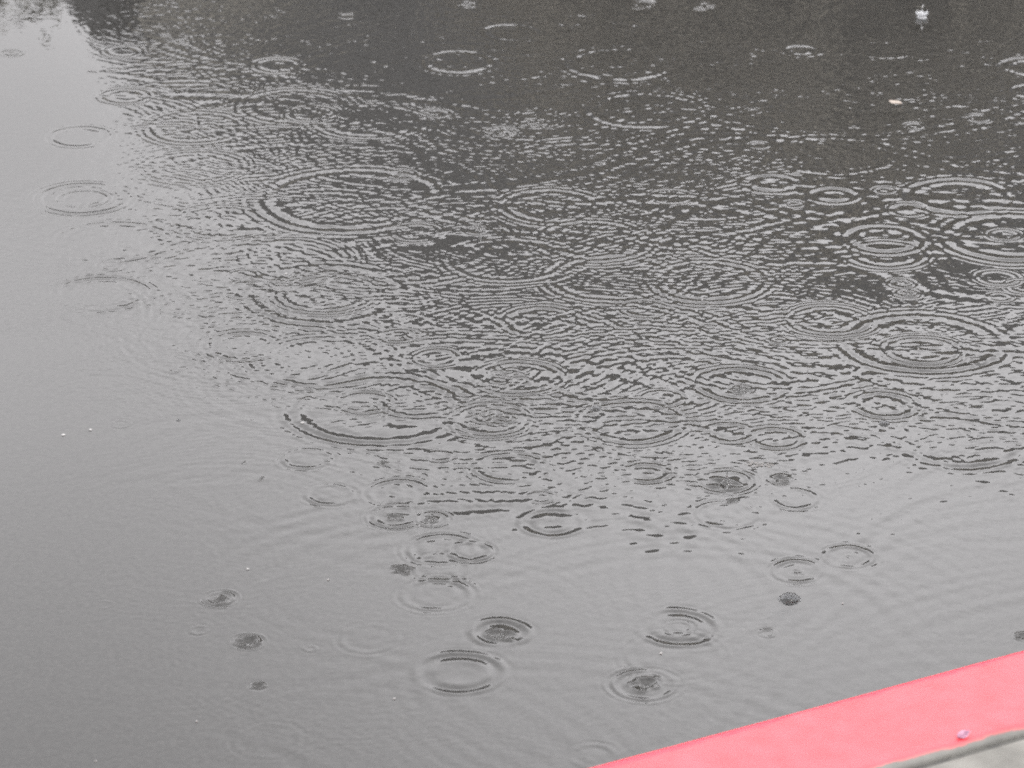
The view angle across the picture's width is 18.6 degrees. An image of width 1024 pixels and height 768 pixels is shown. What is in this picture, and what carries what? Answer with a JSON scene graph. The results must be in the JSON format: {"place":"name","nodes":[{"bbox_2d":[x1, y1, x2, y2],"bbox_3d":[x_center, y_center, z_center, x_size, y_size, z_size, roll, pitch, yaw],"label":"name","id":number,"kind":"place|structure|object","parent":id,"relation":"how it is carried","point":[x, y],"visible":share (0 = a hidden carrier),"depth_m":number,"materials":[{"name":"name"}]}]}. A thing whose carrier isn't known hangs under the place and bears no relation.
{"place":"outdoors","nodes":[
{"label":"outdoors","id":0,"kind":"place"},
{"bbox_2d":[928,740,1023,767],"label":"pavement","id":1,"kind":"structure","parent":0,"point":[1011,755],"depth_m":2.98,"materials":[{"name":"concrete"}]},
{"bbox_2d":[915,736,1023,767],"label":"pavement joint","id":2,"kind":"object","parent":1,"relation":"on","point":[972,752],"depth_m":3.00,"materials":[{"name":"grey concrete"}]},
{"bbox_3d":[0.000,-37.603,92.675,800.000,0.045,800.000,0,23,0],"label":"asphalt ground","id":3,"kind":"structure","parent":0,"visible":0},
{"bbox_2d":[0,0,1023,767],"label":"puddle water","id":4,"kind":"structure","parent":3,"relation":"on","point":[240,240],"depth_m":4.13,"materials":[{"name":"grey liquid"}]},
{"bbox_2d":[476,220,483,230],"bbox_3d":[-0.047,-0.235,4.631,0.017,0.017,0.017,0,23,0],"label":"splash","id":5,"kind":"object","parent":4,"relation":"on","point":[480,228],"visible":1,"depth_m":4.63,"materials":[{"name":"white liquid"}]},
{"bbox_2d":[496,630,504,638],"bbox_3d":[-0.013,0.275,3.448,0.017,0.007,0.017,0,23,0],"label":"splash","id":6,"kind":"object","parent":4,"relation":"on","point":[500,634],"visible":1,"depth_m":3.44,"materials":[{"name":"white liquid"}]},
{"bbox_2d":[590,405,601,410],"bbox_3d":[0.108,0.030,4.019,0.017,0.004,0.017,0,23,0],"label":"bubble","id":7,"kind":"object","parent":4,"relation":"on","point":[595,408],"visible":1,"depth_m":4.02,"materials":[{"name":"white liquid"}]},
{"bbox_2d":[720,472,731,485],"bbox_3d":[0.262,0.114,3.813,0.017,0.014,0.017,0,23,0],"label":"splash","id":8,"kind":"object","parent":4,"relation":"on","point":[726,481],"visible":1,"depth_m":3.81,"materials":[{"name":"white liquid"}]},
{"bbox_2d":[737,383,745,392],"bbox_3d":[0.299,0.005,4.074,0.017,0.012,0.017,0,23,0],"label":"splash","id":9,"kind":"object","parent":4,"relation":"on","point":[742,390],"visible":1,"depth_m":4.07,"materials":[{"name":"white liquid"}]},
{"bbox_2d":[745,460,773,467],"bbox_3d":[0.305,0.099,3.859,0.035,0.001,0.018,7,24,17],"label":"foam","id":10,"kind":"object","parent":4,"relation":"on","point":[756,463],"visible":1,"depth_m":3.86,"materials":[{"name":"grey"}]},
{"bbox_2d":[778,592,800,603],"bbox_3d":[0.313,0.239,3.523,0.028,0.007,0.028,0,23,0],"label":"bubble","id":11,"kind":"object","parent":4,"relation":"on","point":[789,598],"visible":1,"depth_m":3.52,"materials":[{"name":"white liquid"}]},
{"bbox_2d":[878,420,889,425],"bbox_3d":[0.473,0.049,3.976,0.017,0.004,0.017,0,23,0],"label":"bubble","id":12,"kind":"object","parent":4,"relation":"on","point":[884,423],"visible":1,"depth_m":3.97,"materials":[{"name":"white liquid"}]},
{"bbox_2d":[889,100,901,103],"bbox_3d":[0.635,-0.467,5.184,0.024,0.005,0.015,17,28,35],"label":"leaf","id":13,"kind":"object","parent":4,"relation":"on","point":[895,101],"visible":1,"depth_m":5.19,"materials":[{"name":"beige plant"}]},
{"bbox_2d":[903,290,911,296],"bbox_3d":[0.554,-0.128,4.388,0.017,0.009,0.017,0,23,0],"label":"splash","id":14,"kind":"object","parent":4,"relation":"on","point":[907,294],"visible":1,"depth_m":4.39,"materials":[{"name":"white liquid"}]},
{"bbox_2d":[916,5,927,18],"bbox_3d":[0.741,-0.674,5.653,0.023,0.024,0.023,0,23,0],"label":"splash","id":15,"kind":"object","parent":4,"relation":"on","point":[921,14],"visible":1,"depth_m":5.65,"materials":[{"name":"grey liquid"}]},
{"bbox_2d":[592,651,1023,767],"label":"kerb","id":16,"kind":"structure","parent":3,"relation":"on","point":[919,722],"depth_m":3.02,"materials":[{"name":"paint"}]},
{"bbox_2d":[956,730,969,738],"bbox_3d":[0.434,0.337,3.010,0.015,0.006,0.010,-22,37,-17],"label":"petal","id":17,"kind":"object","parent":16,"relation":"on","point":[963,734],"visible":1,"depth_m":3.01,"materials":[{"name":"pink plant"}]}
]}

